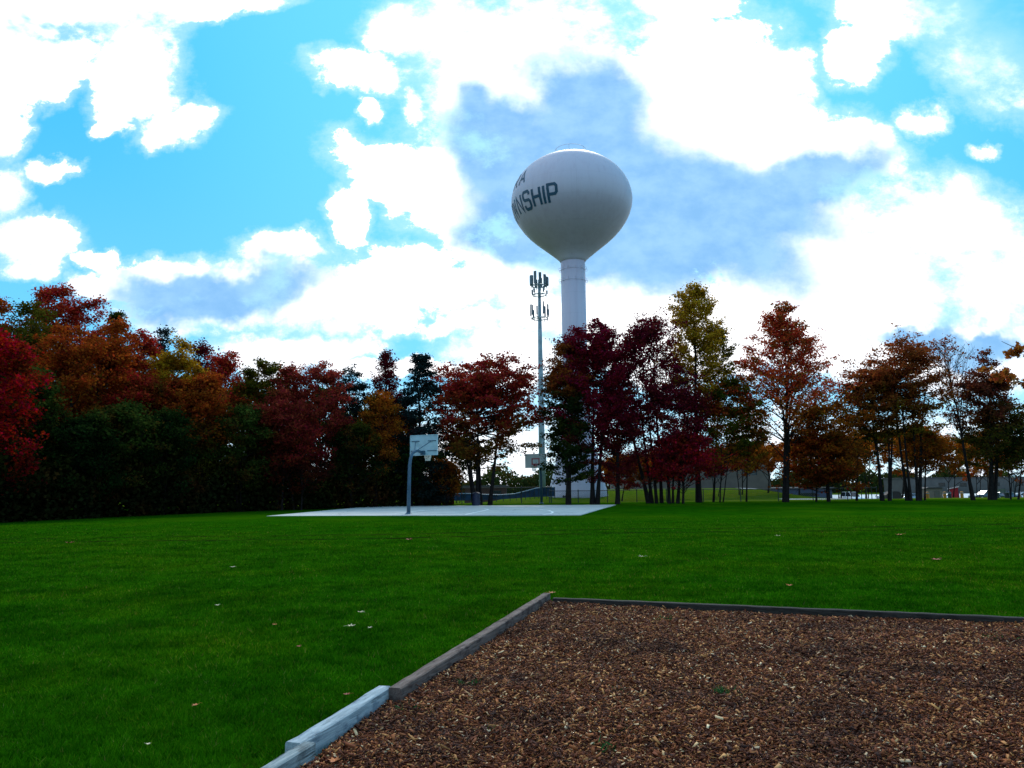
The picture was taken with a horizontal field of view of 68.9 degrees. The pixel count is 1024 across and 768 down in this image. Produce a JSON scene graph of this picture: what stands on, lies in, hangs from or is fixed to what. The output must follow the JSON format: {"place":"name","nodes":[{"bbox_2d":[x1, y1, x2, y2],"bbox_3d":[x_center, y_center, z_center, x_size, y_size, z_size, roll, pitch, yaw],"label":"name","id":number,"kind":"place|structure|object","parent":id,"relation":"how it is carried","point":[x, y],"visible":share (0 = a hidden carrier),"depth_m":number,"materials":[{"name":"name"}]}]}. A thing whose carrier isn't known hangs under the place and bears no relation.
{"place":"outdoors","nodes":[
{"label":"outdoors","id":0,"kind":"place"},
{"bbox_2d":[0,483,1023,767],"bbox_3d":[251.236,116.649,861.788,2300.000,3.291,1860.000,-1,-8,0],"label":"lawn","id":1,"kind":"structure","parent":0,"point":[764,505],"depth_m":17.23,"materials":[{"name":"green plant"}]},
{"bbox_2d":[0,296,16,376],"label":"autumn tree","id":2,"kind":"object","parent":1,"relation":"on","point":[4,308],"visible":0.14,"depth_m":45.41,"materials":[{"name":"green plant"}]},
{"bbox_2d":[0,297,58,438],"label":"autumn tree","id":3,"kind":"object","parent":1,"relation":"on","point":[28,308],"visible":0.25,"depth_m":44.02,"materials":[{"name":"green plant"}]},
{"bbox_2d":[0,327,59,501],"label":"autumn tree","id":4,"kind":"object","parent":1,"relation":"on","point":[15,367],"visible":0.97,"depth_m":35.84,"materials":[{"name":"red plant"}]},
{"bbox_2d":[0,363,77,518],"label":"autumn tree","id":5,"kind":"object","parent":1,"relation":"on","point":[47,404],"visible":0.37,"depth_m":39.03,"materials":[{"name":"green plant"}]},
{"bbox_2d":[2,281,95,427],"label":"autumn tree","id":6,"kind":"object","parent":1,"relation":"on","point":[49,295],"visible":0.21,"depth_m":48.45,"materials":[{"name":"red plant"}]},
{"bbox_2d":[8,321,122,469],"bbox_3d":[-25.685,2.073,42.911,5.612,11.192,5.597,-2,-8,9],"label":"autumn tree","id":7,"kind":"object","parent":1,"relation":"on","point":[73,359],"visible":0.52,"depth_m":42.47,"materials":[{"name":"orange plant"}]},
{"bbox_2d":[53,294,116,428],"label":"autumn tree","id":8,"kind":"object","parent":1,"relation":"on","point":[95,302],"visible":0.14,"depth_m":49.37,"materials":[{"name":"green plant"}]},
{"bbox_2d":[55,315,155,474],"bbox_3d":[-24.811,1.867,45.761,5.624,12.369,6.058,-8,-10,42],"label":"autumn tree","id":9,"kind":"object","parent":1,"relation":"on","point":[117,327],"visible":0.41,"depth_m":46.00,"materials":[{"name":"orange plant"}]},
{"bbox_2d":[100,309,132,395],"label":"conifer","id":10,"kind":"object","parent":1,"relation":"on","point":[114,315],"visible":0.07,"depth_m":51.98,"materials":[{"name":"green plant"}]},
{"bbox_2d":[64,397,188,513],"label":"autumn tree","id":11,"kind":"object","parent":1,"relation":"on","point":[120,417],"visible":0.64,"depth_m":42.10,"materials":[{"name":"green plant"}]},
{"bbox_2d":[94,365,174,513],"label":"autumn tree","id":12,"kind":"object","parent":1,"relation":"on","point":[150,384],"visible":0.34,"depth_m":45.53,"materials":[{"name":"orange plant"}]},
{"bbox_2d":[104,328,167,398],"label":"autumn tree","id":13,"kind":"object","parent":1,"relation":"on","point":[148,342],"visible":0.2,"depth_m":49.82,"materials":[{"name":"red plant"}]},
{"bbox_2d":[149,324,176,454],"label":"conifer","id":14,"kind":"object","parent":1,"relation":"on","point":[164,333],"visible":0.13,"depth_m":54.47,"materials":[{"name":"green plant"}]},
{"bbox_2d":[127,331,215,506],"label":"autumn tree","id":15,"kind":"object","parent":1,"relation":"on","point":[177,363],"visible":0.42,"depth_m":48.48,"materials":[{"name":"green plant"}]},
{"bbox_2d":[142,374,217,512],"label":"autumn tree","id":16,"kind":"object","parent":1,"relation":"on","point":[182,395],"visible":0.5,"depth_m":46.42,"materials":[{"name":"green plant"}]},
{"bbox_2d":[180,337,225,473],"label":"autumn tree","id":17,"kind":"object","parent":1,"relation":"on","point":[202,351],"visible":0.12,"depth_m":55.20,"materials":[{"name":"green plant"}]},
{"bbox_2d":[181,371,244,512],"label":"autumn tree","id":18,"kind":"object","parent":1,"relation":"on","point":[210,384],"visible":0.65,"depth_m":47.39,"materials":[{"name":"orange plant"}]},
{"bbox_2d":[0,426,454,522],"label":"undergrowth","id":19,"kind":"object","parent":1,"relation":"on","point":[20,505],"visible":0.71,"depth_m":44.41,"materials":[{"name":"green plant"}]},
{"bbox_2d":[192,349,262,504],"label":"autumn tree","id":20,"kind":"object","parent":1,"relation":"on","point":[226,366],"visible":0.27,"depth_m":51.91,"materials":[{"name":"red plant"}]},
{"bbox_2d":[194,402,274,511],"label":"autumn tree","id":21,"kind":"object","parent":1,"relation":"on","point":[245,417],"visible":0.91,"depth_m":47.82,"materials":[{"name":"green plant"}]},
{"bbox_2d":[219,377,266,456],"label":"autumn tree","id":22,"kind":"object","parent":1,"relation":"on","point":[242,397],"visible":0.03,"depth_m":59.87,"materials":[{"name":"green plant"}]},
{"bbox_2d":[227,356,289,505],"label":"autumn tree","id":23,"kind":"object","parent":1,"relation":"on","point":[266,371],"visible":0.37,"depth_m":52.74,"materials":[{"name":"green plant"}]},
{"bbox_2d":[239,386,316,509],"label":"autumn tree","id":24,"kind":"object","parent":1,"relation":"on","point":[276,418],"visible":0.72,"depth_m":49.81,"materials":[{"name":"red plant"}]},
{"bbox_2d":[261,741,315,767],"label":"landscape timber","id":25,"kind":"object","parent":1,"relation":"on","point":[303,753],"visible":1,"depth_m":3.91,"materials":[{"name":"grey wood"}]},
{"bbox_2d":[248,361,330,508],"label":"autumn tree","id":26,"kind":"object","parent":1,"relation":"on","point":[288,372],"visible":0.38,"depth_m":53.01,"materials":[{"name":"red plant"}]},
{"bbox_2d":[257,421,341,509],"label":"autumn tree","id":27,"kind":"object","parent":1,"relation":"on","point":[300,446],"visible":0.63,"depth_m":49.98,"materials":[{"name":"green plant"}]},
{"bbox_2d":[288,359,357,507],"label":"autumn tree","id":28,"kind":"object","parent":1,"relation":"on","point":[330,377],"visible":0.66,"depth_m":54.47,"materials":[{"name":"red plant"}]},
{"bbox_2d":[293,384,368,484],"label":"autumn tree","id":29,"kind":"object","parent":1,"relation":"on","point":[320,388],"visible":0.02,"depth_m":64.67,"materials":[{"name":"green plant"}]},
{"bbox_2d":[285,686,389,755],"bbox_3d":[-1.035,2.137,4.623,0.110,0.230,1.210,-3,-8,14],"label":"landscape timber","id":30,"kind":"object","parent":1,"relation":"on","point":[326,731],"visible":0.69,"depth_m":4.50,"materials":[{"name":"grey wood"}]},
{"bbox_2d":[321,363,379,500],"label":"conifer","id":31,"kind":"object","parent":1,"relation":"on","point":[361,386],"visible":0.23,"depth_m":57.85,"materials":[{"name":"green plant"}]},
{"bbox_2d":[327,406,391,486],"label":"autumn tree","id":32,"kind":"object","parent":1,"relation":"on","point":[360,420],"depth_m":66.31,"materials":[{"name":"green plant"}]},
{"bbox_2d":[322,418,397,507],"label":"autumn tree","id":33,"kind":"object","parent":1,"relation":"on","point":[354,433],"visible":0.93,"depth_m":53.87,"materials":[{"name":"green plant"}]},
{"bbox_2d":[351,389,408,506],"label":"autumn tree","id":34,"kind":"object","parent":1,"relation":"on","point":[381,406],"visible":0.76,"depth_m":55.63,"materials":[{"name":"orange plant"}]},
{"bbox_2d":[367,348,401,501],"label":"conifer","id":35,"kind":"object","parent":1,"relation":"on","point":[384,378],"visible":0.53,"depth_m":61.09,"materials":[{"name":"green plant"}]},
{"bbox_2d":[377,389,418,505],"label":"autumn tree","id":36,"kind":"object","parent":1,"relation":"on","point":[398,394],"visible":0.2,"depth_m":58.94,"materials":[{"name":"orange plant"}]},
{"bbox_2d":[377,441,433,505],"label":"autumn tree","id":37,"kind":"object","parent":1,"relation":"on","point":[420,464],"visible":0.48,"depth_m":56.31,"materials":[{"name":"green plant"}]},
{"bbox_2d":[385,352,458,505],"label":"conifer","id":38,"kind":"object","parent":1,"relation":"on","point":[421,362],"visible":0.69,"depth_m":57.51,"materials":[{"name":"green plant"}]},
{"bbox_2d":[270,505,614,515],"bbox_3d":[-3.016,7.962,46.932,18.466,0.150,18.215,-2,-8,9],"label":"court","id":39,"kind":"object","parent":1,"relation":"on","point":[533,510],"visible":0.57,"depth_m":44.07,"materials":[{"name":"concrete"}]},
{"bbox_2d":[405,434,437,513],"bbox_3d":[-4.997,4.972,41.201,1.791,4.386,1.910,1,-8,-9],"label":"basketball hoop","id":40,"kind":"object","parent":39,"relation":"on","point":[424,445],"visible":1,"depth_m":41.57,"materials":[{"name":"paint"}]},
{"bbox_2d":[426,454,465,505],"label":"autumn tree","id":41,"kind":"object","parent":1,"relation":"on","point":[451,472],"visible":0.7,"depth_m":57.49,"materials":[{"name":"orange plant"}]},
{"bbox_2d":[437,437,487,502],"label":"autumn tree","id":42,"kind":"object","parent":1,"relation":"on","point":[459,461],"visible":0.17,"depth_m":78.76,"materials":[{"name":"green plant"}]},
{"bbox_2d":[389,593,549,701],"bbox_3d":[-0.181,2.501,7.361,0.098,0.228,4.653,-3,-8,15],"label":"landscape timber","id":43,"kind":"object","parent":1,"relation":"on","point":[401,689],"visible":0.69,"depth_m":6.37,"materials":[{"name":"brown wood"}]},
{"bbox_2d":[472,492,479,505],"bbox_3d":[-2.682,8.641,56.152,0.620,1.030,0.620,-1,-8,0],"label":"trash barrel","id":44,"kind":"object","parent":1,"relation":"on","point":[475,498],"visible":1,"depth_m":55.91,"materials":[{"name":"plastic"}]},
{"bbox_2d":[463,485,508,502],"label":"dugout","id":45,"kind":"object","parent":1,"relation":"on","point":[498,489],"visible":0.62,"depth_m":108.88,"materials":[{"name":"grey brick"}]},
{"bbox_2d":[420,350,552,504],"bbox_3d":[-1.766,3.506,58.475,11.306,12.070,10.925,-1,-8,0],"label":"autumn tree","id":46,"kind":"object","parent":1,"relation":"on","point":[464,393],"visible":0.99,"depth_m":57.19,"materials":[{"name":"red plant"}]},
{"bbox_2d":[454,486,554,502],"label":"windscreen fence","id":47,"kind":"object","parent":1,"relation":"on","point":[535,491],"visible":0.52,"depth_m":78.86,"materials":[{"name":"fabric"}]},
{"bbox_2d":[461,486,551,503],"bbox_3d":[-0.457,9.451,63.305,7.688,1.570,0.087,-1,-8,0],"label":"chain link fence","id":48,"kind":"object","parent":1,"relation":"on","point":[525,491],"visible":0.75,"depth_m":63.31,"materials":[{"name":"metal"}]},
{"bbox_2d":[525,454,545,503],"bbox_3d":[1.968,7.796,61.225,1.732,4.101,1.830,2,-8,-15],"label":"basketball hoop","id":49,"kind":"object","parent":1,"relation":"on","point":[531,460],"visible":0.96,"depth_m":61.16,"materials":[{"name":"paint"}]},
{"bbox_2d":[530,271,548,486],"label":"cell tower","id":50,"kind":"structure","parent":1,"relation":"on","point":[539,284],"depth_m":93.41,"materials":[{"name":"metal"}]},
{"bbox_2d":[534,341,597,504],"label":"autumn tree","id":51,"kind":"object","parent":1,"relation":"on","point":[571,466],"visible":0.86,"depth_m":57.00,"materials":[{"name":"green plant"}]},
{"bbox_2d":[511,144,631,497],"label":"water tower","id":52,"kind":"structure","parent":1,"relation":"on","point":[571,209],"depth_m":83.91,"materials":[{"name":"metal"}]},
{"bbox_2d":[541,315,645,503],"bbox_3d":[6.384,2.077,58.448,8.167,14.711,7.709,-1,-8,0],"label":"autumn tree","id":53,"kind":"object","parent":1,"relation":"on","point":[601,354],"visible":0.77,"depth_m":57.23,"materials":[{"name":"red plant"}]},
{"bbox_2d":[577,364,661,503],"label":"autumn tree","id":54,"kind":"object","parent":1,"relation":"on","point":[628,423],"visible":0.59,"depth_m":57.19,"materials":[{"name":"red plant"}]},
{"bbox_2d":[601,453,637,500],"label":"autumn tree","id":55,"kind":"object","parent":1,"relation":"on","point":[606,471],"visible":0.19,"depth_m":75.10,"materials":[{"name":"red plant"}]},
{"bbox_2d":[248,463,1019,496],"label":"distant woods","id":56,"kind":"object","parent":1,"relation":"on","point":[515,480],"visible":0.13,"depth_m":265.47,"materials":[{"name":"green plant"}]},
{"bbox_2d":[632,453,676,492],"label":"autumn tree","id":57,"kind":"object","parent":1,"relation":"on","point":[637,476],"visible":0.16,"depth_m":76.71,"materials":[{"name":"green plant"}]},
{"bbox_2d":[609,306,707,502],"bbox_3d":[11.455,1.566,59.427,7.402,15.919,7.093,-1,-8,0],"label":"autumn tree","id":58,"kind":"object","parent":1,"relation":"on","point":[643,333],"visible":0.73,"depth_m":58.59,"materials":[{"name":"red plant"}]},
{"bbox_2d":[636,363,719,502],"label":"autumn tree","id":59,"kind":"object","parent":1,"relation":"on","point":[688,399],"visible":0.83,"depth_m":57.20,"materials":[{"name":"red plant"}]},
{"bbox_2d":[641,429,723,503],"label":"autumn tree","id":60,"kind":"object","parent":1,"relation":"on","point":[701,464],"visible":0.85,"depth_m":56.42,"materials":[{"name":"red plant"}]},
{"bbox_2d":[610,455,770,490],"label":"school building","id":61,"kind":"structure","parent":1,"relation":"on","point":[757,480],"depth_m":111.01,"materials":[{"name":"metal"}]},
{"bbox_2d":[653,279,735,502],"bbox_3d":[14.899,0.495,60.575,6.923,18.209,6.574,-4,-9,25],"label":"autumn tree","id":62,"kind":"object","parent":1,"relation":"on","point":[692,297],"visible":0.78,"depth_m":60.07,"materials":[{"name":"green plant"}]},
{"bbox_2d":[549,488,847,502],"bbox_3d":[15.208,9.209,61.568,24.376,1.238,0.555,-1,-8,5],"label":"chain link fence","id":63,"kind":"object","parent":1,"relation":"on","point":[640,500],"visible":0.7,"depth_m":61.63,"materials":[{"name":"metal"}]},
{"bbox_2d":[689,322,743,501],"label":"autumn tree","id":64,"kind":"object","parent":1,"relation":"on","point":[729,352],"visible":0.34,"depth_m":61.16,"materials":[{"name":"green plant"}]},
{"bbox_2d":[702,448,748,496],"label":"autumn tree","id":65,"kind":"object","parent":1,"relation":"on","point":[723,469],"visible":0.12,"depth_m":80.82,"materials":[{"name":"orange plant"}]},
{"bbox_2d":[689,377,776,501],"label":"autumn tree","id":66,"kind":"object","parent":1,"relation":"on","point":[741,443],"visible":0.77,"depth_m":59.10,"materials":[{"name":"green plant"}]},
{"bbox_2d":[714,374,780,501],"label":"autumn tree","id":67,"kind":"object","parent":1,"relation":"on","point":[751,382],"visible":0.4,"depth_m":60.49,"materials":[{"name":"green plant"}]},
{"bbox_2d":[728,441,773,494],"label":"autumn tree","id":68,"kind":"object","parent":1,"relation":"on","point":[742,474],"visible":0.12,"depth_m":83.02,"materials":[{"name":"orange plant"}]},
{"bbox_2d":[553,597,1003,623],"bbox_3d":[2.807,2.642,8.541,4.854,0.203,0.088,-3,-8,19],"label":"landscape timber","id":69,"kind":"object","parent":1,"relation":"on","point":[828,612],"visible":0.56,"depth_m":8.39,"materials":[{"name":"grey wood"}]},
{"bbox_2d":[754,441,802,492],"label":"autumn tree","id":70,"kind":"object","parent":1,"relation":"on","point":[772,469],"visible":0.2,"depth_m":84.94,"materials":[{"name":"orange plant"}]},
{"bbox_2d":[702,300,862,501],"bbox_3d":[21.697,1.267,59.088,11.324,16.172,11.145,7,-11,-44],"label":"autumn tree","id":71,"kind":"object","parent":1,"relation":"on","point":[776,323],"visible":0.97,"depth_m":58.24,"materials":[{"name":"orange plant"}]},
{"bbox_2d":[771,487,833,497],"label":"building","id":72,"kind":"structure","parent":1,"relation":"on","point":[807,492],"depth_m":126.63,"materials":[{"name":"stone"}]},
{"bbox_2d":[768,429,870,501],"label":"autumn tree","id":73,"kind":"object","parent":1,"relation":"on","point":[803,446],"visible":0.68,"depth_m":57.09,"materials":[{"name":"orange plant"}]},
{"bbox_2d":[777,395,887,501],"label":"autumn tree","id":74,"kind":"object","parent":1,"relation":"on","point":[829,428],"visible":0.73,"depth_m":56.78,"materials":[{"name":"orange plant"}]},
{"bbox_2d":[820,433,873,498],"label":"autumn tree","id":75,"kind":"object","parent":1,"relation":"on","point":[855,460],"visible":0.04,"depth_m":82.81,"materials":[{"name":"orange plant"}]},
{"bbox_2d":[826,379,896,500],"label":"autumn tree","id":76,"kind":"object","parent":1,"relation":"on","point":[863,428],"visible":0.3,"depth_m":59.40,"materials":[{"name":"orange plant"}]},
{"bbox_2d":[850,487,877,498],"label":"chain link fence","id":77,"kind":"object","parent":1,"relation":"on","point":[866,492],"visible":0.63,"depth_m":65.24,"materials":[{"name":"metal"}]},
{"bbox_2d":[826,358,924,500],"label":"autumn tree","id":78,"kind":"object","parent":1,"relation":"on","point":[879,435],"visible":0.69,"depth_m":58.25,"materials":[{"name":"orange plant"}]},
{"bbox_2d":[854,430,898,498],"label":"autumn tree","id":79,"kind":"object","parent":1,"relation":"on","point":[875,461],"visible":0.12,"depth_m":91.38,"materials":[{"name":"orange plant"}]},
{"bbox_2d":[884,491,901,498],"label":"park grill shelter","id":80,"kind":"object","parent":1,"relation":"on","point":[897,494],"visible":0.56,"depth_m":69.20,"materials":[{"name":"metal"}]},
{"bbox_2d":[868,428,935,497],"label":"autumn tree","id":81,"kind":"object","parent":1,"relation":"on","point":[884,458],"visible":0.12,"depth_m":87.38,"materials":[{"name":"orange plant"}]},
{"bbox_2d":[838,323,968,500],"bbox_3d":[30.768,2.433,58.838,9.070,13.603,9.920,-1,-8,0],"label":"autumn tree","id":82,"kind":"object","parent":1,"relation":"on","point":[914,353],"visible":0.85,"depth_m":57.63,"materials":[{"name":"orange plant"}]},
{"bbox_2d":[883,429,961,499],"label":"autumn tree","id":83,"kind":"object","parent":1,"relation":"on","point":[930,441],"visible":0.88,"depth_m":58.02,"materials":[{"name":"orange plant"}]},
{"bbox_2d":[886,423,958,478],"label":"autumn tree","id":84,"kind":"object","parent":1,"relation":"on","point":[947,437],"visible":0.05,"depth_m":88.80,"materials":[{"name":"orange plant"}]},
{"bbox_2d":[925,338,976,499],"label":"autumn tree","id":85,"kind":"object","parent":1,"relation":"on","point":[970,486],"visible":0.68,"depth_m":58.06,"materials":[{"name":"brown plant"}]},
{"bbox_2d":[882,477,1023,493],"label":"building","id":86,"kind":"structure","parent":1,"relation":"on","point":[897,483],"depth_m":229.81,"materials":[{"name":"metal"}]},
{"bbox_2d":[929,443,984,497],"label":"autumn tree","id":87,"kind":"object","parent":1,"relation":"on","point":[960,465],"visible":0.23,"depth_m":88.81,"materials":[{"name":"orange plant"}]},
{"bbox_2d":[951,436,1003,497],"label":"autumn tree","id":88,"kind":"object","parent":1,"relation":"on","point":[984,470],"visible":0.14,"depth_m":94.97,"materials":[{"name":"orange plant"}]},
{"bbox_2d":[940,346,1023,499],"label":"autumn tree","id":89,"kind":"object","parent":1,"relation":"on","point":[983,388],"visible":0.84,"depth_m":57.91,"materials":[{"name":"brown plant"}]},
{"bbox_2d":[963,431,1003,488],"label":"autumn tree","id":90,"kind":"object","parent":1,"relation":"on","point":[981,471],"visible":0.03,"depth_m":97.20,"materials":[{"name":"orange plant"}]},
{"bbox_2d":[968,490,1003,497],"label":"parked car","id":91,"kind":"object","parent":1,"relation":"on","point":[983,493],"visible":0.37,"depth_m":110.03,"materials":[{"name":"paint"}]},
{"bbox_2d":[973,399,1023,499],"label":"autumn tree","id":92,"kind":"object","parent":1,"relation":"on","point":[1012,417],"visible":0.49,"depth_m":58.06,"materials":[{"name":"orange plant"}]},
{"bbox_2d":[976,341,1023,388],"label":"maple tree","id":93,"kind":"object","parent":1,"relation":"on","point":[1010,353],"visible":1,"depth_m":24.86,"materials":[{"name":"orange plant"}]},
{"bbox_2d":[981,446,1023,496],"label":"autumn tree","id":94,"kind":"object","parent":1,"relation":"on","point":[1015,479],"visible":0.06,"depth_m":92.85,"materials":[{"name":"orange plant"}]},
{"bbox_2d":[0,0,1023,486],"label":"sky","id":95,"kind":"structure","parent":0,"point":[307,182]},
{"bbox_2d":[297,600,1023,767],"bbox_3d":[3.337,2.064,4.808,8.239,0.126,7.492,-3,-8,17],"label":"wood chip mulch","id":96,"kind":"object","parent":0,"point":[604,622],"visible":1,"depth_m":5.08,"materials":[{"name":"brown wood"}]},
{"bbox_2d":[593,734,629,752],"bbox_3d":[0.543,2.030,4.185,0.199,0.073,0.217,-7,-10,39],"label":"weed tuft","id":97,"kind":"object","parent":96,"relation":"on","point":[603,745],"visible":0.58,"depth_m":4.18,"materials":[{"name":"green plant"}]},
{"bbox_2d":[712,685,742,694],"bbox_3d":[1.534,2.166,5.274,0.217,0.074,0.159,-4,-9,25],"label":"weed tuft","id":98,"kind":"object","parent":96,"relation":"on","point":[717,690],"visible":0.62,"depth_m":5.27,"materials":[{"name":"green plant"}]},
{"bbox_2d":[1002,616,1023,623],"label":"landscape timber","id":99,"kind":"object","parent":96,"relation":"on","point":[1007,619],"visible":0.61,"depth_m":7.71,"materials":[{"name":"grey wood"}]},
{"bbox_2d":[832,493,1016,498],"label":"parking lot","id":100,"kind":"structure","parent":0,"point":[873,495],"depth_m":201.30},
{"bbox_2d":[839,492,864,498],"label":"parked car","id":101,"kind":"object","parent":100,"relation":"on","point":[853,496],"visible":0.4,"depth_m":125.90,"materials":[{"name":"paint"}]},
{"bbox_2d":[922,487,942,497],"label":"shed","id":102,"kind":"structure","parent":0,"point":[935,492],"depth_m":110.73,"materials":[{"name":"grey"}]},
{"bbox_2d":[949,486,959,497],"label":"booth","id":103,"kind":"object","parent":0,"point":[956,494],"visible":0.74,"depth_m":102.77,"materials":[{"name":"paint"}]},
{"bbox_2d":[998,488,1009,497],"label":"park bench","id":104,"kind":"object","parent":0,"point":[1007,495],"visible":0.59,"depth_m":65.67,"materials":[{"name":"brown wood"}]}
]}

